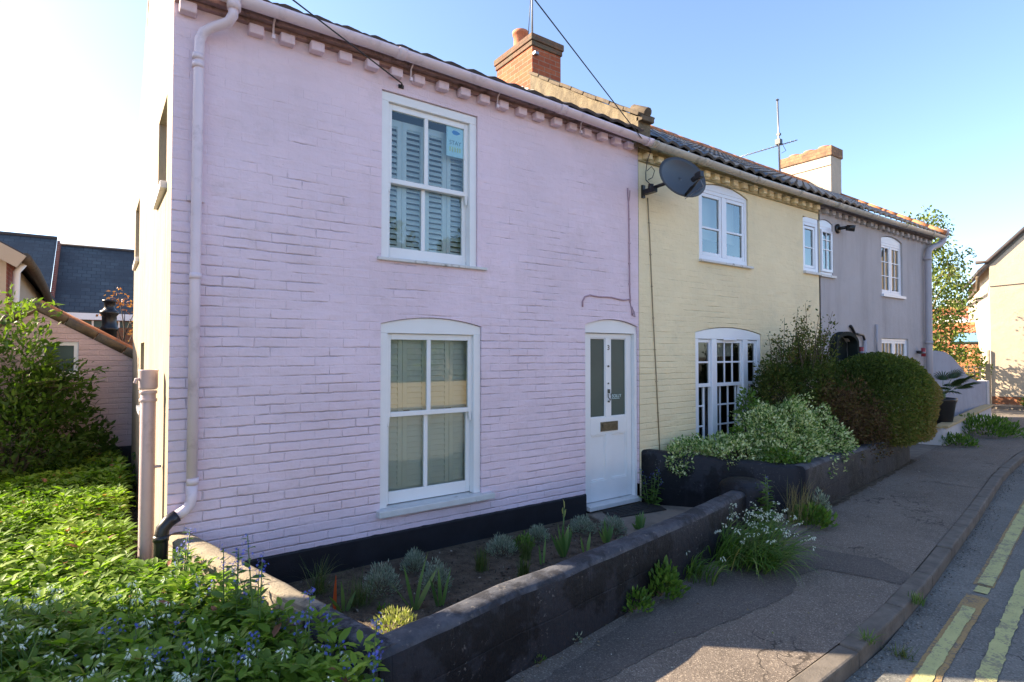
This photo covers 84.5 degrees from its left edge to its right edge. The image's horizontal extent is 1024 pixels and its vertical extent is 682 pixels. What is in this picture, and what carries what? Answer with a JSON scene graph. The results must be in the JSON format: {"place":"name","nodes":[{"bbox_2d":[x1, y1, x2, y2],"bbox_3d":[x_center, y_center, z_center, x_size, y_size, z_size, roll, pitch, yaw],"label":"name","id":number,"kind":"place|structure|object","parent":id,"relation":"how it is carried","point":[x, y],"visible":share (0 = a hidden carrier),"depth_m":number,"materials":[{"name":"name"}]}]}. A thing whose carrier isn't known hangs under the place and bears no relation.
{"place":"outdoors","nodes":[
{"label":"outdoors","id":0,"kind":"place"},
{"bbox_2d":[0,241,59,319],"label":"neighbour house","id":1,"kind":"structure","parent":0,"point":[21,272],"depth_m":9.94,"materials":[{"name":"beige brick"}]},
{"bbox_2d":[0,231,133,327],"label":"slate roofed building","id":2,"kind":"structure","parent":0,"point":[84,279],"depth_m":21.93,"materials":[{"name":"grey stone"}]},
{"bbox_2d":[22,488,137,676],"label":"garden soil","id":3,"kind":"structure","parent":0,"point":[134,513],"depth_m":6.25,"materials":[{"name":"brown soil"}]},
{"bbox_2d":[0,623,110,681],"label":"wild leek","id":4,"kind":"object","parent":3,"relation":"on","point":[19,627],"visible":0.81,"depth_m":2.78,"materials":[{"name":"green plant"}]},
{"bbox_2d":[0,282,121,502],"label":"leafy bush","id":5,"kind":"object","parent":3,"relation":"on","point":[48,382],"visible":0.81,"depth_m":6.82,"materials":[{"name":"green plant"}]},
{"bbox_2d":[24,639,155,681],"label":"wild leek","id":6,"kind":"object","parent":3,"relation":"on","point":[101,665],"visible":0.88,"depth_m":2.56,"materials":[{"name":"green plant"}]},
{"bbox_2d":[76,450,136,499],"bbox_3d":[-4.999,1.685,6.973,0.878,0.680,0.838,1,-2,-36],"label":"dark green plant","id":7,"kind":"object","parent":3,"relation":"on","point":[129,467],"visible":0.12,"depth_m":7.04,"materials":[{"name":"green plant"}]},
{"bbox_2d":[148,641,212,681],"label":"alkanet","id":8,"kind":"object","parent":3,"relation":"on","point":[161,653],"visible":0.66,"depth_m":2.69,"materials":[{"name":"green plant"}]},
{"bbox_2d":[165,528,200,627],"bbox_3d":[-2.058,1.534,3.477,0.310,0.756,0.316,0,-1,9],"label":"alkanet","id":9,"kind":"object","parent":3,"relation":"on","point":[185,551],"visible":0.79,"depth_m":3.50,"materials":[{"name":"green plant"}]},
{"bbox_2d":[0,449,389,681],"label":"ground cover","id":10,"kind":"object","parent":3,"relation":"on","point":[54,540],"visible":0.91,"depth_m":3.24,"materials":[{"name":"green plant"}]},
{"bbox_2d":[8,583,100,636],"bbox_3d":[-2.704,1.578,3.251,0.640,0.357,0.507,-1,-2,31],"label":"wild leek","id":11,"kind":"object","parent":10,"relation":"on","point":[46,601],"visible":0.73,"depth_m":3.24,"materials":[{"name":"green plant"}]},
{"bbox_2d":[99,575,171,634],"bbox_3d":[-2.145,1.570,3.244,0.503,0.374,0.656,0,-1,-11],"label":"wild leek","id":12,"kind":"object","parent":10,"relation":"on","point":[126,608],"visible":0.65,"depth_m":3.23,"materials":[{"name":"green plant"}]},
{"bbox_2d":[113,655,207,681],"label":"wild leek","id":13,"kind":"object","parent":10,"relation":"on","point":[177,674],"visible":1,"depth_m":2.41,"materials":[{"name":"green plant"}]},
{"bbox_2d":[131,593,216,657],"bbox_3d":[-1.786,1.562,3.041,0.546,0.380,0.620,0,-1,-13],"label":"wild leek","id":14,"kind":"object","parent":10,"relation":"on","point":[147,621],"visible":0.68,"depth_m":3.00,"materials":[{"name":"green plant"}]},
{"bbox_2d":[123,618,270,681],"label":"wild leek","id":15,"kind":"object","parent":10,"relation":"on","point":[191,673],"visible":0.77,"depth_m":2.67,"materials":[{"name":"green plant"}]},
{"bbox_2d":[209,544,250,672],"bbox_3d":[-1.532,1.507,3.077,0.361,0.791,0.302,-1,-1,22],"label":"alkanet","id":16,"kind":"object","parent":3,"relation":"on","point":[219,594],"visible":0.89,"depth_m":3.05,"materials":[{"name":"green plant"}]},
{"bbox_2d":[203,632,259,680],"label":"alkanet","id":17,"kind":"object","parent":3,"relation":"on","point":[242,654],"visible":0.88,"depth_m":2.61,"materials":[{"name":"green plant"}]},
{"bbox_2d":[236,533,274,649],"bbox_3d":[-1.319,1.448,2.911,0.317,0.916,0.354,1,-2,-36],"label":"alkanet","id":18,"kind":"object","parent":3,"relation":"on","point":[252,610],"visible":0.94,"depth_m":2.90,"materials":[{"name":"green plant"}]},
{"bbox_2d":[286,588,321,676],"bbox_3d":[-0.981,1.528,2.696,0.350,0.733,0.279,-1,-2,32],"label":"alkanet","id":19,"kind":"object","parent":3,"relation":"on","point":[305,639],"visible":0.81,"depth_m":2.65,"materials":[{"name":"green plant"}]},
{"bbox_2d":[315,605,345,681],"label":"alkanet","id":20,"kind":"object","parent":3,"relation":"on","point":[326,647],"visible":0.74,"depth_m":2.63,"materials":[{"name":"green plant"}]},
{"bbox_2d":[341,612,383,681],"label":"alkanet","id":21,"kind":"object","parent":3,"relation":"on","point":[372,668],"visible":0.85,"depth_m":2.48,"materials":[{"name":"green plant"}]},
{"bbox_2d":[287,516,624,633],"bbox_3d":[0.203,1.937,4.655,4.800,0.001,2.085,1,-2,-36],"label":"soil bed","id":22,"kind":"object","parent":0,"point":[448,557],"visible":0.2,"depth_m":4.69,"materials":[{"name":"brown soil"}]},
{"bbox_2d":[297,554,351,598],"bbox_3d":[-1.477,1.843,4.310,0.532,0.453,0.564,1,-2,-36],"label":"grass tuft","id":23,"kind":"object","parent":22,"relation":"on","point":[320,587],"visible":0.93,"depth_m":4.31,"materials":[{"name":"green plant"}]},
{"bbox_2d":[329,577,355,612],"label":"iris","id":24,"kind":"object","parent":22,"relation":"on","point":[334,602],"visible":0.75,"depth_m":3.99,"materials":[{"name":"green plant"}]},
{"bbox_2d":[318,565,390,611],"bbox_3d":[-1.113,1.827,4.126,0.500,0.360,0.419,0,-1,0],"label":"grass tuft","id":25,"kind":"object","parent":22,"relation":"on","point":[362,599],"visible":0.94,"depth_m":4.11,"materials":[{"name":"green plant"}]},
{"bbox_2d":[362,559,401,597],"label":"cotton lavender","id":26,"kind":"object","parent":22,"relation":"on","point":[386,582],"visible":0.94,"depth_m":4.30,"materials":[{"name":"plant"}]},
{"bbox_2d":[370,604,417,633],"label":"yellow green plant","id":27,"kind":"object","parent":22,"relation":"on","point":[396,618],"visible":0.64,"depth_m":3.23,"materials":[{"name":"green plant"}]},
{"bbox_2d":[399,547,426,572],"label":"cotton lavender","id":28,"kind":"object","parent":22,"relation":"on","point":[418,561],"visible":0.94,"depth_m":4.73,"materials":[{"name":"plant"}]},
{"bbox_2d":[390,553,437,610],"bbox_3d":[-0.708,1.729,4.024,0.414,0.391,0.051,1,-2,-39],"label":"iris","id":29,"kind":"object","parent":22,"relation":"on","point":[417,603],"visible":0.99,"depth_m":4.05,"materials":[{"name":"green plant"}]},
{"bbox_2d":[417,556,453,590],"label":"cotton lavender","id":30,"kind":"object","parent":22,"relation":"on","point":[432,571],"visible":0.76,"depth_m":4.38,"materials":[{"name":"plant"}]},
{"bbox_2d":[429,567,451,606],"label":"iris","id":31,"kind":"object","parent":22,"relation":"on","point":[440,599],"visible":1,"depth_m":4.09,"materials":[{"name":"green plant"}]},
{"bbox_2d":[474,546,496,573],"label":"grass tuft","id":32,"kind":"object","parent":22,"relation":"on","point":[481,561],"visible":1,"depth_m":4.74,"materials":[{"name":"green plant"}]},
{"bbox_2d":[485,532,518,558],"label":"cotton lavender","id":33,"kind":"object","parent":22,"relation":"on","point":[499,544],"visible":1,"depth_m":5.14,"materials":[{"name":"plant"}]},
{"bbox_2d":[512,530,535,550],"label":"green plant","id":34,"kind":"object","parent":22,"relation":"on","point":[519,538],"visible":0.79,"depth_m":5.26,"materials":[{"name":"green plant"}]},
{"bbox_2d":[528,524,550,541],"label":"cotton lavender","id":35,"kind":"object","parent":22,"relation":"on","point":[535,530],"visible":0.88,"depth_m":5.50,"materials":[{"name":"plant"}]},
{"bbox_2d":[551,500,572,556],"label":"iris","id":36,"kind":"object","parent":22,"relation":"on","point":[562,544],"visible":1,"depth_m":5.08,"materials":[{"name":"green plant"}]},
{"bbox_2d":[566,513,597,533],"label":"cotton lavender","id":37,"kind":"object","parent":22,"relation":"on","point":[586,521],"visible":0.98,"depth_m":5.77,"materials":[{"name":"plant"}]},
{"bbox_2d":[598,512,627,534],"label":"cotton lavender","id":38,"kind":"object","parent":22,"relation":"on","point":[612,521],"visible":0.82,"depth_m":5.74,"materials":[{"name":"plant"}]},
{"bbox_2d":[0,0,1023,311],"label":"sky","id":39,"kind":"structure","parent":0,"point":[922,101],"materials":[{"name":"blue"}]},
{"bbox_2d":[587,502,682,535],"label":"garden path","id":40,"kind":"structure","parent":0,"point":[652,518],"depth_m":6.23,"materials":[{"name":"grey concrete"}]},
{"bbox_2d":[603,502,665,518],"bbox_3d":[1.422,1.950,6.490,0.920,0.018,0.370,1,-2,-36],"label":"doormat","id":41,"kind":"object","parent":40,"relation":"on","point":[636,509],"visible":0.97,"depth_m":6.49,"materials":[{"name":"black rubber"}]},
{"bbox_2d":[638,469,663,505],"bbox_3d":[1.685,1.749,6.783,0.300,0.441,0.324,0,-1,-16],"label":"alkanet","id":42,"kind":"object","parent":40,"relation":"on","point":[653,490],"visible":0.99,"depth_m":6.77,"materials":[{"name":"green plant"}]},
{"bbox_2d":[661,505,814,534],"bbox_3d":[2.586,1.983,6.191,2.171,0.001,1.127,0,-1,9],"label":"path gap","id":43,"kind":"object","parent":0,"point":[684,509],"visible":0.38,"depth_m":6.11,"materials":[{"name":"grey concrete"}]},
{"bbox_2d":[746,474,779,534],"bbox_3d":[2.565,1.670,5.731,0.370,0.630,0.415,1,-2,-36],"label":"alkanet","id":44,"kind":"object","parent":43,"relation":"on","point":[767,508],"visible":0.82,"depth_m":5.73,"materials":[{"name":"green plant"}]},
{"bbox_2d":[771,476,825,527],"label":"dry grass","id":45,"kind":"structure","parent":43,"relation":"on","point":[803,498],"depth_m":6.10,"materials":[{"name":"brown plant"}]},
{"bbox_2d":[786,499,839,529],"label":"leafy weed","id":46,"kind":"object","parent":43,"relation":"on","point":[822,513],"visible":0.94,"depth_m":5.99,"materials":[{"name":"green plant"}]},
{"bbox_2d":[505,415,1023,681],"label":"pavement","id":47,"kind":"structure","parent":0,"point":[753,648],"depth_m":4.37,"materials":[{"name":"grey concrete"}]},
{"bbox_2d":[621,584,654,612],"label":"leafy weed","id":48,"kind":"object","parent":47,"relation":"on","point":[642,595],"visible":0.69,"depth_m":4.04,"materials":[{"name":"green plant"}]},
{"bbox_2d":[648,555,690,600],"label":"leafy weed","id":49,"kind":"object","parent":47,"relation":"on","point":[671,581],"visible":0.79,"depth_m":4.24,"materials":[{"name":"green plant"}]},
{"bbox_2d":[683,548,733,585],"bbox_3d":[1.620,1.835,4.569,0.472,0.246,0.534,-1,-1,26],"label":"wild leek","id":50,"kind":"object","parent":47,"relation":"on","point":[694,564],"visible":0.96,"depth_m":4.59,"materials":[{"name":"green plant"}]},
{"bbox_2d":[540,545,908,681],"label":"dark pavement patch","id":51,"kind":"object","parent":47,"relation":"on","point":[735,595],"visible":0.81,"depth_m":4.09,"materials":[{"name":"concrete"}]},
{"bbox_2d":[706,501,836,585],"bbox_3d":[2.147,1.745,4.973,1.242,0.558,1.178,1,-2,-36],"label":"wild leek","id":52,"kind":"object","parent":47,"relation":"on","point":[744,549],"visible":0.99,"depth_m":4.86,"materials":[{"name":"green plant"}]},
{"bbox_2d":[825,459,915,508],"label":"wall foot dirt","id":53,"kind":"structure","parent":47,"relation":"on","point":[845,498],"depth_m":7.79,"materials":[{"name":"soil"}]},
{"bbox_2d":[940,431,979,446],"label":"leafy weed","id":54,"kind":"object","parent":47,"relation":"on","point":[961,439],"visible":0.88,"depth_m":11.28,"materials":[{"name":"green plant"}]},
{"bbox_2d":[959,412,1023,438],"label":"leafy weed","id":55,"kind":"object","parent":47,"relation":"on","point":[1007,429],"visible":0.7,"depth_m":12.59,"materials":[{"name":"green plant"}]},
{"bbox_2d":[637,448,1022,681],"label":"ground","id":56,"kind":"structure","parent":0,"point":[638,489],"depth_m":6.25,"materials":[{"name":"grey concrete"}]},
{"bbox_2d":[0,300,132,478],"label":"outbuilding","id":57,"kind":"structure","parent":56,"relation":"on","point":[79,339],"depth_m":7.91,"materials":[{"name":"pink paint"}]},
{"bbox_2d":[39,342,81,378],"bbox_3d":[-6.187,0.263,7.693,0.500,0.503,0.120,1,-2,-36],"label":"window","id":58,"kind":"structure","parent":57,"relation":"in","point":[68,350],"depth_m":7.77,"materials":[{"name":"white paint"}]},
{"bbox_2d":[99,300,118,337],"bbox_3d":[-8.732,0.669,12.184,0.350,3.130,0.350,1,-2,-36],"label":"flue cowl","id":59,"kind":"object","parent":57,"relation":"on","point":[109,312],"visible":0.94,"depth_m":12.12,"materials":[{"name":"black metal"}]},
{"bbox_2d":[96,287,133,343],"bbox_3d":[-9.356,0.478,13.629,1.187,3.580,1.375,1,-2,-36],"label":"red leaved tree","id":60,"kind":"object","parent":56,"relation":"on","point":[124,309],"visible":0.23,"depth_m":13.59,"materials":[{"name":"brown plant"}]},
{"bbox_2d":[131,0,654,593],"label":"terraced house","id":61,"kind":"structure","parent":56,"relation":"on","point":[369,326],"depth_m":5.03,"materials":[{"name":"pink paint"}]},
{"bbox_2d":[153,180,166,209],"bbox_3d":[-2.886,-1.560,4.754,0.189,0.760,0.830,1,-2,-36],"label":"window sill","id":62,"kind":"structure","parent":61,"relation":"in","point":[162,186],"depth_m":4.55,"materials":[{"name":"white paint"}]},
{"bbox_2d":[377,91,486,270],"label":"window","id":63,"kind":"structure","parent":61,"relation":"in","point":[428,197],"depth_m":5.49,"materials":[{"name":"white paint"}]},
{"bbox_2d":[376,318,494,518],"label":"window","id":64,"kind":"structure","parent":61,"relation":"in","point":[430,379],"depth_m":5.40,"materials":[{"name":"white paint"}]},
{"bbox_2d":[446,126,462,158],"bbox_3d":[-0.564,-1.983,5.581,0.195,0.325,0.003,1,-2,-36],"label":"window poster","id":65,"kind":"object","parent":61,"relation":"attached to","point":[454,142],"depth_m":5.58,"materials":[{"name":"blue paper"}]},
{"bbox_2d":[582,188,634,316],"bbox_3d":[1.157,-1.088,6.687,0.883,1.574,0.020,1,-2,-36],"label":"wall cable","id":66,"kind":"object","parent":61,"relation":"attached to","point":[629,219],"depth_m":6.88,"materials":[{"name":"purple plastic"}]},
{"bbox_2d":[586,333,631,502],"bbox_3d":[1.159,0.897,6.740,0.775,1.970,0.078,1,-2,-36],"label":"front door","id":67,"kind":"structure","parent":61,"relation":"in","point":[608,356],"depth_m":6.73,"materials":[{"name":"white paint"}]},
{"bbox_2d":[168,476,768,681],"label":"garden wall","id":68,"kind":"structure","parent":56,"relation":"on","point":[504,631],"depth_m":3.43,"materials":[{"name":"grey paint"}]},
{"bbox_2d":[638,125,834,501],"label":"terraced house","id":69,"kind":"structure","parent":56,"relation":"on","point":[735,278],"depth_m":7.99,"materials":[{"name":"beige paint"}]},
{"bbox_2d":[647,198,659,449],"bbox_3d":[1.793,-0.204,7.122,0.214,3.201,0.012,1,-2,-36],"label":"wall cable","id":70,"kind":"object","parent":69,"relation":"attached to","point":[650,254],"depth_m":7.12,"materials":[{"name":"black plastic"}]},
{"bbox_2d":[641,157,705,198],"bbox_3d":[1.972,-1.960,6.777,0.784,0.522,0.492,0,-1,8],"label":"satellite dish","id":71,"kind":"object","parent":69,"relation":"attached to","point":[682,177],"visible":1,"depth_m":6.81,"materials":[{"name":"black plastic"}]},
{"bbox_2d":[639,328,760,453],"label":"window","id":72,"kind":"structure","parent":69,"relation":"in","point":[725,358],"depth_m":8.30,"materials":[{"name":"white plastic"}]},
{"bbox_2d":[699,185,753,268],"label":"window","id":73,"kind":"structure","parent":69,"relation":"in","point":[722,211],"depth_m":8.19,"materials":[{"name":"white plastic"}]},
{"bbox_2d":[803,217,821,275],"bbox_3d":[5.022,-1.632,9.500,0.520,1.025,0.125,1,-2,-36],"label":"window","id":74,"kind":"structure","parent":69,"relation":"in","point":[810,224],"depth_m":9.57,"materials":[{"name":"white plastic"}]},
{"bbox_2d":[641,433,909,514],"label":"garden wall","id":75,"kind":"structure","parent":56,"relation":"on","point":[698,484],"depth_m":6.81,"materials":[{"name":"grey paint"}]},
{"bbox_2d":[638,141,949,407],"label":"terraced house","id":76,"kind":"structure","parent":56,"relation":"on","point":[875,286],"depth_m":11.26,"materials":[{"name":"grey paint"}]},
{"bbox_2d":[740,99,796,170],"bbox_3d":[6.139,-4.886,13.618,1.424,1.906,0.201,0,-1,12],"label":"television aerial","id":77,"kind":"object","parent":76,"relation":"on","point":[778,142],"visible":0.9,"depth_m":13.56,"materials":[{"name":"grey metal"}]},
{"bbox_2d":[818,220,836,278],"bbox_3d":[5.461,-1.602,9.813,0.540,1.000,0.125,1,-2,-36],"label":"window","id":78,"kind":"structure","parent":76,"relation":"in","point":[825,227],"depth_m":9.80,"materials":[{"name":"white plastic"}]},
{"bbox_2d":[881,237,905,298],"bbox_3d":[7.642,-1.485,11.446,1.070,1.232,0.255,1,-2,-36],"label":"window","id":79,"kind":"structure","parent":76,"relation":"in","point":[890,244],"depth_m":11.46,"materials":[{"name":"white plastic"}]},
{"bbox_2d":[882,338,906,357],"bbox_3d":[7.717,0.552,11.458,1.290,1.190,0.105,1,-2,-36],"label":"window","id":80,"kind":"structure","parent":76,"relation":"in","point":[891,346],"depth_m":11.53,"materials":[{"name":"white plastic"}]},
{"bbox_2d":[917,404,992,445],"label":"planter wall","id":81,"kind":"structure","parent":56,"relation":"on","point":[957,424],"depth_m":12.23,"materials":[{"name":"white paint"}]},
{"label":"planter soil","id":82,"kind":"structure","parent":81,"relation":"in","visible":0},
{"bbox_2d":[934,397,957,423],"bbox_3d":[9.268,1.538,12.137,0.540,0.630,0.540,1,-2,-36],"label":"plant pot","id":83,"kind":"object","parent":82,"relation":"on","point":[947,406],"visible":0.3,"depth_m":11.94,"materials":[{"name":"black plastic"}]},
{"bbox_2d":[933,369,979,398],"bbox_3d":[9.307,0.958,12.142,1.383,0.763,1.229,1,-2,-36],"label":"fan palm","id":84,"kind":"object","parent":83,"relation":"in","point":[954,375],"visible":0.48,"depth_m":12.09,"materials":[{"name":"green plant"}]},
{"bbox_2d":[933,351,989,416],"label":"garden wall","id":85,"kind":"structure","parent":56,"relation":"on","point":[977,395],"depth_m":14.35,"materials":[{"name":"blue paint"}]},
{"bbox_2d":[909,444,936,458],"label":"front path","id":86,"kind":"structure","parent":0,"point":[916,450],"depth_m":10.89,"materials":[{"name":"grey concrete"}]},
{"bbox_2d":[844,462,1023,681],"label":"road","id":87,"kind":"structure","parent":0,"point":[968,658],"depth_m":4.24,"materials":[{"name":"grey asphalt"}]},
{"bbox_2d":[789,450,1023,681],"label":"kerb","id":88,"kind":"structure","parent":87,"relation":"on","point":[849,655],"depth_m":4.18,"materials":[{"name":"concrete"}]},
{"bbox_2d":[853,464,1023,680],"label":"gutter grit","id":89,"kind":"object","parent":87,"relation":"on","point":[942,581],"visible":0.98,"depth_m":4.73,"materials":[{"name":"grey gravel"}]},
{"bbox_2d":[911,605,974,681],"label":"yellow line","id":90,"kind":"object","parent":87,"relation":"on","point":[935,658],"visible":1,"depth_m":3.73,"materials":[{"name":"paint"}]},
{"bbox_2d":[904,205,982,374],"bbox_3d":[14.327,-1.165,19.547,3.624,7.144,3.004,1,-2,-36],"label":"birch tree","id":91,"kind":"object","parent":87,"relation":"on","point":[955,276],"visible":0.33,"depth_m":18.94,"materials":[{"name":"green plant"}]},
{"bbox_2d":[905,593,988,681],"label":"old orange line","id":92,"kind":"object","parent":87,"relation":"on","point":[977,603],"visible":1,"depth_m":3.90,"materials":[{"name":"paint"}]},
{"bbox_2d":[933,322,980,379],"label":"red roofed cottage","id":93,"kind":"structure","parent":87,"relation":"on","point":[972,337],"depth_m":24.92,"materials":[{"name":"paint"}]},
{"bbox_2d":[933,345,993,379],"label":"sunlit hedge","id":94,"kind":"object","parent":87,"relation":"on","point":[976,362],"visible":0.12,"depth_m":20.39,"materials":[{"name":"green plant"}]},
{"bbox_2d":[961,364,991,410],"bbox_3d":[15.767,1.607,20.049,0.100,1.620,2.000,1,-2,-36],"label":"trellis fence","id":95,"kind":"object","parent":87,"relation":"on","point":[987,372],"visible":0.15,"depth_m":19.30,"materials":[{"name":"grey wood"}]},
{"bbox_2d":[962,227,1023,404],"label":"gable house","id":96,"kind":"structure","parent":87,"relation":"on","point":[998,284],"depth_m":20.62,"materials":[{"name":"beige paint"}]},
{"bbox_2d":[973,500,1023,587],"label":"old orange line","id":97,"kind":"object","parent":87,"relation":"on","point":[981,572],"visible":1,"depth_m":5.47,"materials":[{"name":"paint"}]},
{"bbox_2d":[974,569,1023,681],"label":"yellow line","id":98,"kind":"object","parent":87,"relation":"on","point":[992,662],"visible":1,"depth_m":3.85,"materials":[{"name":"paint"}]},
{"bbox_2d":[977,504,1023,585],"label":"yellow line","id":99,"kind":"object","parent":87,"relation":"on","point":[992,571],"visible":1,"depth_m":5.51,"materials":[{"name":"paint"}]},
{"label":"raised soil bed","id":100,"kind":"structure","parent":0,"visible":0},
{"bbox_2d":[726,387,761,458],"bbox_3d":[3.034,1.172,7.415,0.339,1.123,0.681,-1,-2,44],"label":"green sapling","id":101,"kind":"object","parent":100,"relation":"on","point":[740,411],"visible":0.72,"depth_m":7.48,"materials":[{"name":"green plant"}]},
{"bbox_2d":[663,390,860,478],"bbox_3d":[3.356,1.198,7.373,3.217,1.144,1.399,1,-2,-36],"label":"variegated bush","id":102,"kind":"object","parent":100,"relation":"on","point":[807,424],"visible":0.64,"depth_m":7.12,"materials":[{"name":"green plant"}]},
{"bbox_2d":[761,446,811,464],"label":"green sprig","id":103,"kind":"object","parent":100,"relation":"on","point":[780,456],"visible":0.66,"depth_m":6.68,"materials":[{"name":"green plant"}]},
{"bbox_2d":[742,300,856,453],"bbox_3d":[4.389,0.580,8.385,2.407,2.350,0.979,1,-2,-36],"label":"dark shrub","id":104,"kind":"object","parent":100,"relation":"on","point":[812,364],"visible":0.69,"depth_m":8.12,"materials":[{"name":"green plant"}]},
{"bbox_2d":[804,370,897,471],"bbox_3d":[5.085,1.247,8.528,2.081,1.641,1.078,1,-2,-36],"label":"copper shrub","id":105,"kind":"object","parent":100,"relation":"on","point":[850,415],"visible":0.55,"depth_m":8.24,"materials":[{"name":"brown plant"}]},
{"bbox_2d":[827,351,943,447],"bbox_3d":[6.375,0.974,9.592,2.529,1.624,1.302,1,-2,-36],"label":"clipped hedge","id":106,"kind":"object","parent":100,"relation":"on","point":[899,380],"visible":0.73,"depth_m":9.02,"materials":[{"name":"green plant"}]},
{"bbox_3d":[-10.433,-2.562,-11.225,0.300,8.700,0.292,1,-2,-36],"label":"telegraph pole","id":107,"kind":"object","parent":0,"visible":0},
{"bbox_2d":[292,0,403,88],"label":"overhead cable","id":108,"kind":"object","parent":107,"relation":"attached to","point":[401,85],"visible":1,"depth_m":4.58,"materials":[{"name":"black rubber"}]},
{"bbox_2d":[535,0,654,183],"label":"overhead cable","id":109,"kind":"object","parent":107,"relation":"attached to","point":[599,84],"visible":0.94,"depth_m":5.66,"materials":[{"name":"black rubber"}]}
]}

